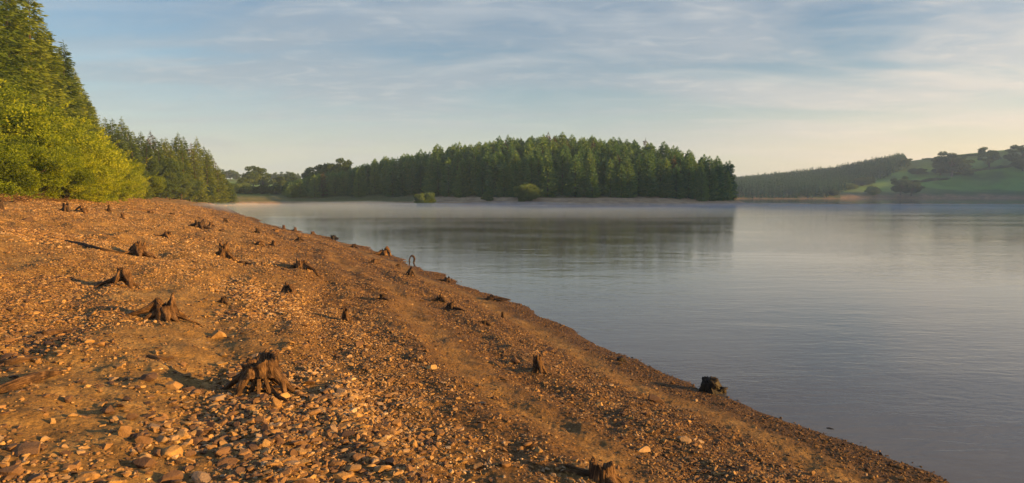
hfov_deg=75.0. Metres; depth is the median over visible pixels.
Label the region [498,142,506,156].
spruce tree
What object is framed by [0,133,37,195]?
bush
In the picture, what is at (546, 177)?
spruce tree
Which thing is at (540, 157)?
spruce tree
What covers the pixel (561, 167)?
spruce tree
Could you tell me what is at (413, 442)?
beach stone
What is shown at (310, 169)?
leafy tree
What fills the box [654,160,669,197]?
spruce tree
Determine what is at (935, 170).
leafy tree
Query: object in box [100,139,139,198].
bush
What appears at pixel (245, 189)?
bush
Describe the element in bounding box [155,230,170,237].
tree stump
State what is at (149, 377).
beach stone
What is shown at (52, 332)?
driftwood pole
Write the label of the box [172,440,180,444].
beach stone
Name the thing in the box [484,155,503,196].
spruce tree
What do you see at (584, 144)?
spruce tree
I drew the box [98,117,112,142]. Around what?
spruce tree
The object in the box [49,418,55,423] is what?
beach stone
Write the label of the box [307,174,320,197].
spruce tree
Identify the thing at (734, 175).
spruce tree
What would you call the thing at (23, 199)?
brushwood
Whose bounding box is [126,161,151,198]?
bush
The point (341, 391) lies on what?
beach stone
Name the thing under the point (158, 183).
bush
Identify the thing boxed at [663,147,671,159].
spruce tree
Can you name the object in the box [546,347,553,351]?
beach stone
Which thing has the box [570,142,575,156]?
spruce tree
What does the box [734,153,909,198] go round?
plantation
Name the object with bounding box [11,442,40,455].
beach stone
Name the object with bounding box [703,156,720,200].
spruce tree
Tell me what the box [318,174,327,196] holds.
brown conifer
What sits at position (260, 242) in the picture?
tree stump
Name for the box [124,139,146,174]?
spruce tree
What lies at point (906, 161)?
leafy tree
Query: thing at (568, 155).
spruce tree
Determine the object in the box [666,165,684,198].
spruce tree
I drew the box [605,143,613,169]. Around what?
spruce tree
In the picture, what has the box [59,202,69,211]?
tree stump
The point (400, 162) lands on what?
spruce tree
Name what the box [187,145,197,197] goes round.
brown conifer
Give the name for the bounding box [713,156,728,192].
spruce tree
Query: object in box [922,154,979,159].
hedge
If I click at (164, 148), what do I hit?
spruce tree
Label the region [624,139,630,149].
spruce tree
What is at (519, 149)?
spruce tree
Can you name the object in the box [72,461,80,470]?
beach stone
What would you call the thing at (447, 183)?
spruce tree
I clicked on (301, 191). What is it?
spruce tree
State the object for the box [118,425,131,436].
beach stone
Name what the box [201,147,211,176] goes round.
spruce tree
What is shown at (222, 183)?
spruce tree
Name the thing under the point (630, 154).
spruce tree
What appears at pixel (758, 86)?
sky
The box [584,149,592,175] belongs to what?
spruce tree
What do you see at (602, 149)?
spruce tree
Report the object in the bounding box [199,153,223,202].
spruce tree
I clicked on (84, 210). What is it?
tree stump
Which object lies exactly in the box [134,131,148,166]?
spruce tree
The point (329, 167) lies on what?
leafy tree
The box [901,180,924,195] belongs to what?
leafy tree
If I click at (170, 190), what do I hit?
leafy tree
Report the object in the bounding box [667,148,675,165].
spruce tree
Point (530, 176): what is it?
spruce tree
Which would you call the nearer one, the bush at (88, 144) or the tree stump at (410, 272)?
the tree stump at (410, 272)
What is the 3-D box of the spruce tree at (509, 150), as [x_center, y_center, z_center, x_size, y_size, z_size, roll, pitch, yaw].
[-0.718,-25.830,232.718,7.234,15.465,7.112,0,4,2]
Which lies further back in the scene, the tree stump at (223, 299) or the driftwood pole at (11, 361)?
the tree stump at (223, 299)
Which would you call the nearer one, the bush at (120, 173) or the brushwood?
the brushwood
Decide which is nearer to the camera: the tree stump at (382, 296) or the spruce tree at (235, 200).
the tree stump at (382, 296)
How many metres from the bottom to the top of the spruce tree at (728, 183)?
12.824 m
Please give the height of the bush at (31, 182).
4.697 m
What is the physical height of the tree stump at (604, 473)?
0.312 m
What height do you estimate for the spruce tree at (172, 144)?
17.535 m
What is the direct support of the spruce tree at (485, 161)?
on the ground at (998, 183)
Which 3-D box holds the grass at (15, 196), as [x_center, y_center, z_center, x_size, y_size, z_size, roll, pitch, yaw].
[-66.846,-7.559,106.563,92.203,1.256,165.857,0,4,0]
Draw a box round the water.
[227,199,1023,482]
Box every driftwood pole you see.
[0,355,42,364]
[0,370,62,393]
[41,329,71,334]
[65,240,122,252]
[146,354,173,360]
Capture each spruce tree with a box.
[0,0,63,113]
[0,1,38,106]
[0,26,29,105]
[12,0,79,115]
[32,20,87,134]
[50,41,97,134]
[68,65,96,135]
[76,80,97,128]
[78,89,102,133]
[89,101,106,142]
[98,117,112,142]
[106,119,124,152]
[110,129,129,159]
[117,117,128,144]
[121,126,138,157]
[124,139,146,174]
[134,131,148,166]
[138,140,161,195]
[150,139,163,159]
[150,146,175,197]
[160,137,178,196]
[162,147,188,198]
[169,138,184,169]
[173,133,190,196]
[175,145,197,200]
[179,137,193,169]
[185,148,209,201]
[190,138,208,183]
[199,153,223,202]
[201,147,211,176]
[207,149,224,194]
[209,165,231,204]
[219,181,239,204]
[283,182,298,197]
[291,178,309,196]
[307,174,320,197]
[345,168,356,196]
[351,167,365,197]
[354,165,370,195]
[362,163,371,191]
[368,160,379,193]
[377,159,383,184]
[384,160,395,191]
[387,160,398,181]
[396,157,402,175]
[403,155,419,191]
[412,163,424,192]
[416,148,426,168]
[425,151,431,168]
[426,148,442,181]
[428,156,444,196]
[429,144,441,157]
[439,157,455,196]
[443,154,453,182]
[448,147,455,162]
[451,148,463,178]
[453,141,463,174]
[460,146,468,164]
[466,145,480,168]
[475,142,482,156]
[477,152,491,192]
[479,142,487,158]
[480,154,499,191]
[482,146,492,171]
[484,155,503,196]
[486,149,508,194]
[490,140,495,152]
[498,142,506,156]
[503,145,514,163]
[504,137,511,145]
[506,150,523,193]
[507,163,521,197]
[514,143,522,160]
[521,154,528,179]
[521,157,529,184]
[522,138,535,152]
[522,152,540,192]
[523,143,533,156]
[532,145,542,182]
[534,152,545,193]
[538,138,547,155]
[538,149,558,197]
[545,139,558,166]
[549,154,558,187]
[553,149,568,194]
[554,145,570,181]
[557,131,567,149]
[561,150,571,189]
[563,155,585,196]
[567,152,587,195]
[568,134,576,145]
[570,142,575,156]
[571,143,586,160]
[579,137,589,148]
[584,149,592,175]
[584,154,603,194]
[584,163,600,197]
[589,153,604,194]
[591,137,597,150]
[595,148,603,167]
[596,139,603,157]
[599,142,608,159]
[599,157,608,193]
[602,159,617,197]
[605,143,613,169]
[605,146,622,171]
[606,137,617,150]
[608,157,622,194]
[613,164,630,197]
[618,145,628,158]
[619,142,628,153]
[620,155,638,197]
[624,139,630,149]
[624,147,635,183]
[628,140,639,149]
[631,154,647,195]
[635,147,647,161]
[638,153,659,196]
[644,150,660,196]
[646,142,657,161]
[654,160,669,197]
[658,141,668,159]
[659,158,674,197]
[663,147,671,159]
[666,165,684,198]
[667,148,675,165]
[670,151,680,171]
[673,154,690,197]
[681,153,697,198]
[689,151,695,166]
[693,160,698,180]
[694,161,709,199]
[694,167,709,200]
[695,158,710,195]
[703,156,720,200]
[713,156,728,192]
[713,162,728,200]
[722,161,735,200]
[722,168,736,200]
[727,161,738,200]
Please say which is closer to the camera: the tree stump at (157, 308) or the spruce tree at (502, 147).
the tree stump at (157, 308)
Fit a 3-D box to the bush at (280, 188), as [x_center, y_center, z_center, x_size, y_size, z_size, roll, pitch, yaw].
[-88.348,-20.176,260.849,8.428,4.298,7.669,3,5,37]
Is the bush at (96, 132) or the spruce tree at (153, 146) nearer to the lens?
the bush at (96, 132)
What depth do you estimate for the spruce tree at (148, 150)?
159.03 m
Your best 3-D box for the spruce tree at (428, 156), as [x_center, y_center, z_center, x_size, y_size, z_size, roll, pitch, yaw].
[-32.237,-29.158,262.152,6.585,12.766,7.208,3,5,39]
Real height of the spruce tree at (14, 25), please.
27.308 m
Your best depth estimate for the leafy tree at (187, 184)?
170.52 m
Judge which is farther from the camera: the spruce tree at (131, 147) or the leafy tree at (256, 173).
the leafy tree at (256, 173)
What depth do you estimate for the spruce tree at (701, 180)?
221.36 m
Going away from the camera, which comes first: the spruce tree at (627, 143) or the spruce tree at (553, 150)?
the spruce tree at (553, 150)
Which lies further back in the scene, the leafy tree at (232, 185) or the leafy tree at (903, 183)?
the leafy tree at (903, 183)
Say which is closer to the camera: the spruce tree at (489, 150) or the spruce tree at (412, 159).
the spruce tree at (489, 150)
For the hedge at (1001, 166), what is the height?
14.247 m
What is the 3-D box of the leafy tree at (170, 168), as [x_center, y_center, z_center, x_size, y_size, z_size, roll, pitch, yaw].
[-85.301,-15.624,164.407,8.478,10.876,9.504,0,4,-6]
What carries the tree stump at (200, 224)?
on the ground at (998, 183)
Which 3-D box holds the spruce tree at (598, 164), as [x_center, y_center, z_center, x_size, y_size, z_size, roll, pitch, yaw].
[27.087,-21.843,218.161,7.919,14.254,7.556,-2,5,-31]
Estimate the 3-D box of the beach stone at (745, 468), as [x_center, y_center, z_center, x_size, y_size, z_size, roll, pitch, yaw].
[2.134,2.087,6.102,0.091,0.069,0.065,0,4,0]
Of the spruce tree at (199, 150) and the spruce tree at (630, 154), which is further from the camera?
the spruce tree at (630, 154)
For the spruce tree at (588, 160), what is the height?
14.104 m
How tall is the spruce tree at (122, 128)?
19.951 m
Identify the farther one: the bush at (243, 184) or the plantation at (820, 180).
the plantation at (820, 180)
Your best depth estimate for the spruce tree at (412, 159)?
251.23 m
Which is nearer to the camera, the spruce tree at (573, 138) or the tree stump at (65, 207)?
the tree stump at (65, 207)
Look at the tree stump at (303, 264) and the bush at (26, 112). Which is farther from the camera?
the bush at (26, 112)
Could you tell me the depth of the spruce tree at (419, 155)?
256.61 m
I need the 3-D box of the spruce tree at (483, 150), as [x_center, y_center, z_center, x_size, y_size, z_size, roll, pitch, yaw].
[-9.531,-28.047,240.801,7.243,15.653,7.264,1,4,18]
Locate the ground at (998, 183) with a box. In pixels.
[0,149,1023,482]
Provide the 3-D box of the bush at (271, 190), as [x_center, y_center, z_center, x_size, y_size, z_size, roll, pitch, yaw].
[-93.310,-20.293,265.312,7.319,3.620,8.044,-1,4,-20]
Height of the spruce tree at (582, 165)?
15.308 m
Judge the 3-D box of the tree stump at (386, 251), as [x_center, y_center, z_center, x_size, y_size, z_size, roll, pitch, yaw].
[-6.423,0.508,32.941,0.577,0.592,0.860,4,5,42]
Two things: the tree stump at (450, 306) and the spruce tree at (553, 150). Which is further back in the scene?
the spruce tree at (553, 150)
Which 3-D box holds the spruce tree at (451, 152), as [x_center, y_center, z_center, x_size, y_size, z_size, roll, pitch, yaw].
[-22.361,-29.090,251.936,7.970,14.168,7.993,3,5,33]
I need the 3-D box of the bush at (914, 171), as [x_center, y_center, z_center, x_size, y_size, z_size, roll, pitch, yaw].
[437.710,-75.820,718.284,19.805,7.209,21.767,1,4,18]
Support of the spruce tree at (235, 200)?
on the ground at (998, 183)
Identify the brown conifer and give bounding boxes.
[144,130,154,159]
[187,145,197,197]
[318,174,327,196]
[670,155,677,184]
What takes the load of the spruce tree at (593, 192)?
on the ground at (998, 183)
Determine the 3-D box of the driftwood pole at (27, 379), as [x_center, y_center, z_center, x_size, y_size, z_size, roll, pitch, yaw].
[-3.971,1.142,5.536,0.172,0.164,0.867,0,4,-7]
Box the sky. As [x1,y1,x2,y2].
[0,0,1023,178]
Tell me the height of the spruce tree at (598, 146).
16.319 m
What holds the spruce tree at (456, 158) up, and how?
on the ground at (998, 183)
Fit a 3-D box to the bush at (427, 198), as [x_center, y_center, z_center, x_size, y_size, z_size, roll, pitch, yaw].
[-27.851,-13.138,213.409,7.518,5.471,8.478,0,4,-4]
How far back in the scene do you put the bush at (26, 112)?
45.33 m
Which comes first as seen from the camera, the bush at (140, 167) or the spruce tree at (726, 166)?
the bush at (140, 167)
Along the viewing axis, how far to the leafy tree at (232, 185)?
213.44 m
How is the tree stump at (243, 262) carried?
on the ground at (998, 183)
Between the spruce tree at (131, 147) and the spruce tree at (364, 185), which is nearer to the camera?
the spruce tree at (131, 147)
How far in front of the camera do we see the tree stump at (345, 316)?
11.38 m
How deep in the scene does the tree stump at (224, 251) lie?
17.63 m
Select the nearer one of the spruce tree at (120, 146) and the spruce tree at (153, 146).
the spruce tree at (120, 146)
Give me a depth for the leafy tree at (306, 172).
296.92 m
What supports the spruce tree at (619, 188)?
on the ground at (998, 183)
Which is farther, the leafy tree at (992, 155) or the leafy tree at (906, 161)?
the leafy tree at (906, 161)
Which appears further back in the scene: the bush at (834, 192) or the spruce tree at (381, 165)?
the bush at (834, 192)
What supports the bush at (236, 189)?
on the ground at (998, 183)
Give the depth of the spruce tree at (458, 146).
248.95 m
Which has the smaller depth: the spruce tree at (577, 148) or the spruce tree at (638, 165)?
the spruce tree at (638, 165)
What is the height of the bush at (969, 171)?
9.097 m
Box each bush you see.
[0,79,76,143]
[0,83,73,162]
[0,130,83,198]
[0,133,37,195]
[1,90,130,184]
[5,135,100,198]
[40,150,115,199]
[61,156,128,202]
[65,116,122,178]
[72,127,139,197]
[98,157,140,201]
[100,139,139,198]
[115,170,142,200]
[120,150,152,197]
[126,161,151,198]
[136,168,166,198]
[233,186,241,192]
[236,183,250,192]
[239,185,260,193]
[252,185,270,193]
[268,186,278,193]
[277,185,284,193]
[413,192,436,204]
[480,194,493,200]
[513,183,540,201]
[827,188,841,195]
[839,183,858,189]
[851,177,876,185]
[864,186,881,194]
[907,168,928,173]
[955,168,975,175]
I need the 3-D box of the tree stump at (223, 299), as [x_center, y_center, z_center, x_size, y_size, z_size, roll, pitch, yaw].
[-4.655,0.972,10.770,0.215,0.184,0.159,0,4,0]
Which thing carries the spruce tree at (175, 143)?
on the ground at (998, 183)
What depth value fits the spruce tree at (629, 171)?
215.18 m
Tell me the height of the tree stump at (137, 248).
0.506 m
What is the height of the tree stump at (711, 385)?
0.368 m
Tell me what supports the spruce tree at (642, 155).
on the ground at (998, 183)
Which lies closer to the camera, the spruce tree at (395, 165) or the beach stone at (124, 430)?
the beach stone at (124, 430)
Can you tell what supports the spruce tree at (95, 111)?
on the ground at (998, 183)
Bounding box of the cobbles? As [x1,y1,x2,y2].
[0,214,642,482]
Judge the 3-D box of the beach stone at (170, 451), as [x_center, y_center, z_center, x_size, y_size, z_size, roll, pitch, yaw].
[-2.287,1.419,4.455,0.143,0.101,0.097,0,4,0]
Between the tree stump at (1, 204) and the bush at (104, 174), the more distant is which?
the bush at (104, 174)
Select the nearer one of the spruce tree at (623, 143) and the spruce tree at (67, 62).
the spruce tree at (67, 62)
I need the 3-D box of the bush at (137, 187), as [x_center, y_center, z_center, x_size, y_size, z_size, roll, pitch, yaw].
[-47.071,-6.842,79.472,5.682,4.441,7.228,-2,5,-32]
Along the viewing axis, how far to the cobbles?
4.68 m
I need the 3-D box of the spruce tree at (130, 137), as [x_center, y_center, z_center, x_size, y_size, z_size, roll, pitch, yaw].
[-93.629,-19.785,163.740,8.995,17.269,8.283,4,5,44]
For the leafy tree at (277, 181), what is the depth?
327.48 m
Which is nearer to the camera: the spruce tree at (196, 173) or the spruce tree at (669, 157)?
the spruce tree at (196, 173)
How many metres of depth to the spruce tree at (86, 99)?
120.63 m
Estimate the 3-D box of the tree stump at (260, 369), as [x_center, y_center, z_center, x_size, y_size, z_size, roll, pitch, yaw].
[-2.289,1.244,6.134,0.792,0.460,0.698,0,4,0]
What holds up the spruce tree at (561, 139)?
on the ground at (998, 183)
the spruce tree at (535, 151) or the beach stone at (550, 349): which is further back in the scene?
the spruce tree at (535, 151)
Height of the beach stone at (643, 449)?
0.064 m
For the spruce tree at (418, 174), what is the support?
on the ground at (998, 183)
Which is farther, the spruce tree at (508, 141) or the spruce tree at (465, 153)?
the spruce tree at (508, 141)
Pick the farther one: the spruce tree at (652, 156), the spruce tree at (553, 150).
the spruce tree at (553, 150)
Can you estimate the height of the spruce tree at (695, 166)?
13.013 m
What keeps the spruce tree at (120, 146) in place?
on the ground at (998, 183)
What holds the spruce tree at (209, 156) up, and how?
on the ground at (998, 183)
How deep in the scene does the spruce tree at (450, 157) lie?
241.42 m
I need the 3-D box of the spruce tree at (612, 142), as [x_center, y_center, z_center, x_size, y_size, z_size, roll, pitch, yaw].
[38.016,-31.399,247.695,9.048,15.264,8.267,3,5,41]
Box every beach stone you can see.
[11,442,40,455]
[22,216,32,221]
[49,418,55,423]
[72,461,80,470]
[102,405,114,413]
[114,364,122,368]
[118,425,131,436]
[139,372,157,381]
[148,423,159,429]
[161,445,182,457]
[165,381,182,389]
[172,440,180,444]
[209,394,224,401]
[211,330,226,337]
[262,439,270,446]
[271,397,281,407]
[335,388,346,395]
[409,439,416,447]
[510,357,519,362]
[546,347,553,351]
[637,446,650,452]
[648,394,664,403]
[676,436,690,443]
[740,466,750,470]
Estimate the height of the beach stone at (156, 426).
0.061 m
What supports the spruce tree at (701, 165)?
on the ground at (998, 183)
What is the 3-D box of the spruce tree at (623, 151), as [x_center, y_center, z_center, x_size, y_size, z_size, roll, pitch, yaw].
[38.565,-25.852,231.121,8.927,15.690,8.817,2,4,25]
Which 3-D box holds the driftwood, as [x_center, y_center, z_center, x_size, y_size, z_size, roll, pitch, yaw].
[-0.463,1.599,18.706,0.838,0.206,0.459,2,5,31]
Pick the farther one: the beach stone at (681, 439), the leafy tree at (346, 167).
the leafy tree at (346, 167)
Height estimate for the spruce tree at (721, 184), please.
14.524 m
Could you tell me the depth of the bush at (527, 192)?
208.02 m
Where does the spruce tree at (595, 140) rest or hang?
on the ground at (998, 183)
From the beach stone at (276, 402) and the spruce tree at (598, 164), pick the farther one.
the spruce tree at (598, 164)
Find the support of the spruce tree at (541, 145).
on the ground at (998, 183)
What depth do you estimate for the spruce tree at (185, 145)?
194.24 m
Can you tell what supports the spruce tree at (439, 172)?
on the ground at (998, 183)
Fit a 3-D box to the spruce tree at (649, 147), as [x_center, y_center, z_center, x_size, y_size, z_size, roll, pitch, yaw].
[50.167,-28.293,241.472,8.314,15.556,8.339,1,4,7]
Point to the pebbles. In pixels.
(256, 289)
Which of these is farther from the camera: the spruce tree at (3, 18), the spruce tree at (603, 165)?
the spruce tree at (603, 165)
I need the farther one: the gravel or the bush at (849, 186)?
the bush at (849, 186)
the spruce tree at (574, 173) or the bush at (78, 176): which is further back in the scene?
the spruce tree at (574, 173)
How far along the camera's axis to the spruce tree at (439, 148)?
261.58 m
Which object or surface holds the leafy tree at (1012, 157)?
on the ground at (998, 183)
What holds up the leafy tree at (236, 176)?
on the ground at (998, 183)
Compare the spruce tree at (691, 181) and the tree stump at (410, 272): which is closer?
the tree stump at (410, 272)
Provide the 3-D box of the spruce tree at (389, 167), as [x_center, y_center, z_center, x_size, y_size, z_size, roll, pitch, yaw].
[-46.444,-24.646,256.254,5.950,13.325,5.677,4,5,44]
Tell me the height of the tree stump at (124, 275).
0.404 m
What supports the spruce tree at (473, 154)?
on the ground at (998, 183)
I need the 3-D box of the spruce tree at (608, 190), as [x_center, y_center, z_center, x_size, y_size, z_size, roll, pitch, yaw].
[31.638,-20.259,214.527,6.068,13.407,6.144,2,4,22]
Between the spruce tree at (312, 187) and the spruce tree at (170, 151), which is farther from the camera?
the spruce tree at (312, 187)
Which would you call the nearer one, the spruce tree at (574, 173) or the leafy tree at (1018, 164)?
the spruce tree at (574, 173)
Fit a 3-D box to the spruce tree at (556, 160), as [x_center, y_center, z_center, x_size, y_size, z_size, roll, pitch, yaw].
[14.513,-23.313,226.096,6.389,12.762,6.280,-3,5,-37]
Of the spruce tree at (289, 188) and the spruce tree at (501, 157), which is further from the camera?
the spruce tree at (289, 188)
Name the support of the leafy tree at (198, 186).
on the ground at (998, 183)
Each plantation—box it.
[280,135,629,194]
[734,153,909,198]
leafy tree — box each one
[148,156,185,198]
[157,183,180,199]
[175,173,195,199]
[183,179,202,201]
[201,185,213,196]
[222,169,231,178]
[225,181,237,194]
[231,172,240,180]
[235,175,253,184]
[241,166,266,185]
[258,173,270,185]
[266,176,285,187]
[284,173,297,180]
[301,168,309,178]
[304,166,318,178]
[313,162,340,176]
[322,158,352,172]
[336,163,348,176]
[890,176,911,194]
[896,157,912,167]
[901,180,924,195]
[931,151,974,176]
[931,162,948,174]
[977,147,1001,167]
[1002,145,1023,161]
[1011,157,1023,170]
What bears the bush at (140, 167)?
on the ground at (998, 183)
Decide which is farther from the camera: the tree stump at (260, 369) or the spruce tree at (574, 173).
the spruce tree at (574, 173)
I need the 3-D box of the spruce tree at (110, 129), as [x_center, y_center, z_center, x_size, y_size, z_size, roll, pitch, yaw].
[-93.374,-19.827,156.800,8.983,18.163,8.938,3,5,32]
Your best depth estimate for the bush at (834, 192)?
622.16 m
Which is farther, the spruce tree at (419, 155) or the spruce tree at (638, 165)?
the spruce tree at (419, 155)
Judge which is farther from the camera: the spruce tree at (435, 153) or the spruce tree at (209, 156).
the spruce tree at (435, 153)
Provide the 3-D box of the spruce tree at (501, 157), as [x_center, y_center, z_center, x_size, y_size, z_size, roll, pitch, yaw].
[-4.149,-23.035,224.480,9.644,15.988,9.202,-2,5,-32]
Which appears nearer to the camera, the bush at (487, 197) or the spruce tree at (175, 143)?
the spruce tree at (175, 143)
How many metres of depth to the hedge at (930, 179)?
692.21 m
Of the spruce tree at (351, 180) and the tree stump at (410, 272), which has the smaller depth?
the tree stump at (410, 272)
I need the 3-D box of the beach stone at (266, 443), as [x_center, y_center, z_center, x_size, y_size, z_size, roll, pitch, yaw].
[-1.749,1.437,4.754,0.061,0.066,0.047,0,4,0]
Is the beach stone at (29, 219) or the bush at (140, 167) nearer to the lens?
the beach stone at (29, 219)
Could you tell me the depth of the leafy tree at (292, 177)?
317.84 m
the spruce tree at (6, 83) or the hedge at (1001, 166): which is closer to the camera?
the spruce tree at (6, 83)
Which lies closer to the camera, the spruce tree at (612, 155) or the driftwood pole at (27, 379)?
the driftwood pole at (27, 379)
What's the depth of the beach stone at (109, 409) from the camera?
5.00 m
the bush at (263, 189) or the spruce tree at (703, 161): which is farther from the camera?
the bush at (263, 189)
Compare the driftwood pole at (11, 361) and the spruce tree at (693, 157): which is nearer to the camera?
the driftwood pole at (11, 361)
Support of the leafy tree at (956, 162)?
on the ground at (998, 183)
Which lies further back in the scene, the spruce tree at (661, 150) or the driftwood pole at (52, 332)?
the spruce tree at (661, 150)
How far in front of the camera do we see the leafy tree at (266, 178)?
332.48 m
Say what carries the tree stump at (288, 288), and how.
on the ground at (998, 183)
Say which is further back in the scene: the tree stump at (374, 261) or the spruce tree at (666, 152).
the spruce tree at (666, 152)
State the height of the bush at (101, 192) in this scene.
4.934 m
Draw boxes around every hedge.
[910,177,949,182]
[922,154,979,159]
[953,164,1013,174]
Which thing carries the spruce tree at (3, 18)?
on the ground at (998, 183)
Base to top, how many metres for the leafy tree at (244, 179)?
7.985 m
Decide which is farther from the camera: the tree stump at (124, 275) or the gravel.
the tree stump at (124, 275)
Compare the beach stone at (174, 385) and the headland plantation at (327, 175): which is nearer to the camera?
the beach stone at (174, 385)
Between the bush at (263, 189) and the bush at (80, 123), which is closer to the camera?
the bush at (80, 123)
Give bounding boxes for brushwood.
[0,191,74,202]
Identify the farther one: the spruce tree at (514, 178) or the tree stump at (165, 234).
the spruce tree at (514, 178)
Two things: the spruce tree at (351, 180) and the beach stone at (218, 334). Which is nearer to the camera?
the beach stone at (218, 334)
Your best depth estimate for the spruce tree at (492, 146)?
252.26 m
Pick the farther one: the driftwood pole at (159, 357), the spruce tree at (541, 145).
the spruce tree at (541, 145)
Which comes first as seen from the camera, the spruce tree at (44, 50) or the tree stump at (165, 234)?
the tree stump at (165, 234)
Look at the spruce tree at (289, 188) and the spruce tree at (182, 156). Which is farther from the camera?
the spruce tree at (289, 188)
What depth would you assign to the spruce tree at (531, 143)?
239.61 m
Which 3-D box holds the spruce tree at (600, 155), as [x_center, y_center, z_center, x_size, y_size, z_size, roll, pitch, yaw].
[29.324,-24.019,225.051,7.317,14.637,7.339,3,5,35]
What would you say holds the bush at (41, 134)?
on the ground at (998, 183)
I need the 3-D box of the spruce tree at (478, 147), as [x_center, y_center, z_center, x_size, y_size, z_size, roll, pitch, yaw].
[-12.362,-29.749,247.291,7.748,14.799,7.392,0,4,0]
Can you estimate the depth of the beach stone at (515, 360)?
10.11 m
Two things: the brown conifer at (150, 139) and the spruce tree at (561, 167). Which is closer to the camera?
the brown conifer at (150, 139)
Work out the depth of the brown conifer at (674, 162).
223.96 m
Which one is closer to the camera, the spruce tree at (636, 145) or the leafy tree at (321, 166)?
the spruce tree at (636, 145)
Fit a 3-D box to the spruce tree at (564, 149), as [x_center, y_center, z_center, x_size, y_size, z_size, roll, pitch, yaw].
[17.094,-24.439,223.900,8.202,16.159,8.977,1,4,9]
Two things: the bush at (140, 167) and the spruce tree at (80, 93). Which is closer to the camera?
the bush at (140, 167)
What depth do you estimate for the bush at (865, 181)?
686.44 m
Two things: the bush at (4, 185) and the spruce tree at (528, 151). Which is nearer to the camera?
the bush at (4, 185)
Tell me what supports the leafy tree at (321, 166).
on the ground at (998, 183)
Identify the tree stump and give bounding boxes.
[0,199,3,209]
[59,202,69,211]
[74,205,88,213]
[94,266,137,288]
[123,241,157,258]
[125,293,203,327]
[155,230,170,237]
[188,219,211,228]
[213,241,236,260]
[217,296,227,305]
[223,348,295,403]
[236,260,251,264]
[255,240,265,246]
[281,282,296,294]
[289,258,321,277]
[340,307,350,320]
[368,259,380,264]
[374,246,391,255]
[375,294,388,300]
[405,267,415,276]
[430,294,445,302]
[439,276,450,282]
[443,301,464,310]
[478,319,491,326]
[532,354,547,373]
[559,456,623,482]
[617,356,625,360]
[699,376,727,393]
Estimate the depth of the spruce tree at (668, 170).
219.17 m
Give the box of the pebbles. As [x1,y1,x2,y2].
[0,195,952,482]
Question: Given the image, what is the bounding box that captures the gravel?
[0,297,945,482]
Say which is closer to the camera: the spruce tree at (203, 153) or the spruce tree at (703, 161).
the spruce tree at (203, 153)
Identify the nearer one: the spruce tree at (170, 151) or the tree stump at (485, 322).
the tree stump at (485, 322)
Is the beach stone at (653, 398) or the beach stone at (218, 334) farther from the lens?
the beach stone at (653, 398)
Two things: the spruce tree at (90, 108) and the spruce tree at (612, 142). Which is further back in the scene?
the spruce tree at (612, 142)
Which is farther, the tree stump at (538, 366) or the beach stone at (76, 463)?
the tree stump at (538, 366)
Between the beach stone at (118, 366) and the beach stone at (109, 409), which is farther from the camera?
the beach stone at (118, 366)
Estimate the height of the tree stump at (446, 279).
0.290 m
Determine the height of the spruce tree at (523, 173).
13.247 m
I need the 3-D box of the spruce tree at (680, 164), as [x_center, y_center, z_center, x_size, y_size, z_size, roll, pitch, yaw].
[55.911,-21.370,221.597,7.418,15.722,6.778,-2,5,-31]
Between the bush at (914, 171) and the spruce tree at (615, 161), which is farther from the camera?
the bush at (914, 171)
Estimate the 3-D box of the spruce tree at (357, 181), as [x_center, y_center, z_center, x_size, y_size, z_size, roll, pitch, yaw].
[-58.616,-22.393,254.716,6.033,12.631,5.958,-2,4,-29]
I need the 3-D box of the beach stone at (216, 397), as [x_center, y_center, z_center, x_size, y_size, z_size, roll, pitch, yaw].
[-2.542,1.362,5.758,0.122,0.073,0.085,1,4,17]
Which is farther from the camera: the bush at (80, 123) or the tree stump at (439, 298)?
the bush at (80, 123)
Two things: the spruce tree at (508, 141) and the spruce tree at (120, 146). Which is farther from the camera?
the spruce tree at (508, 141)
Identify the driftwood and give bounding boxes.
[482,294,510,300]
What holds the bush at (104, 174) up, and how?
on the ground at (998, 183)
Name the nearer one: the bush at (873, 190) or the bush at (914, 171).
the bush at (873, 190)
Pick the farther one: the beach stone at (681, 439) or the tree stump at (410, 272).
the tree stump at (410, 272)
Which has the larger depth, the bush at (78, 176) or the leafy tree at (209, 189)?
the leafy tree at (209, 189)
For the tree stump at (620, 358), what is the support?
on the ground at (998, 183)
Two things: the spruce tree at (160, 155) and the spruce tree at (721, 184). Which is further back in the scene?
the spruce tree at (721, 184)
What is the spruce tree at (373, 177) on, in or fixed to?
on the ground at (998, 183)
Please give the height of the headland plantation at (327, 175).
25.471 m
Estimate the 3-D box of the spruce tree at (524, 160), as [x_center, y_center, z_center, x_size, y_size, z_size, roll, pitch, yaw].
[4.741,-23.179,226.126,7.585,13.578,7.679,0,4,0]
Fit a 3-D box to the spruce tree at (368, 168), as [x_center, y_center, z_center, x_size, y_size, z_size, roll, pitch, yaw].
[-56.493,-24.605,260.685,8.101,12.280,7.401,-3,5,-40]
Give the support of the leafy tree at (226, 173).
on the ground at (998, 183)
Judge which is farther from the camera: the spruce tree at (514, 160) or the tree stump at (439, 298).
the spruce tree at (514, 160)
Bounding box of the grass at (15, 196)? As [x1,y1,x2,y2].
[1,193,52,200]
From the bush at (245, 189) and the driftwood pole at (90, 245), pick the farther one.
the bush at (245, 189)
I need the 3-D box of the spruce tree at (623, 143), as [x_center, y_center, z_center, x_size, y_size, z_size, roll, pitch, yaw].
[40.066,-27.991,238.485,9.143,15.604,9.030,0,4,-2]

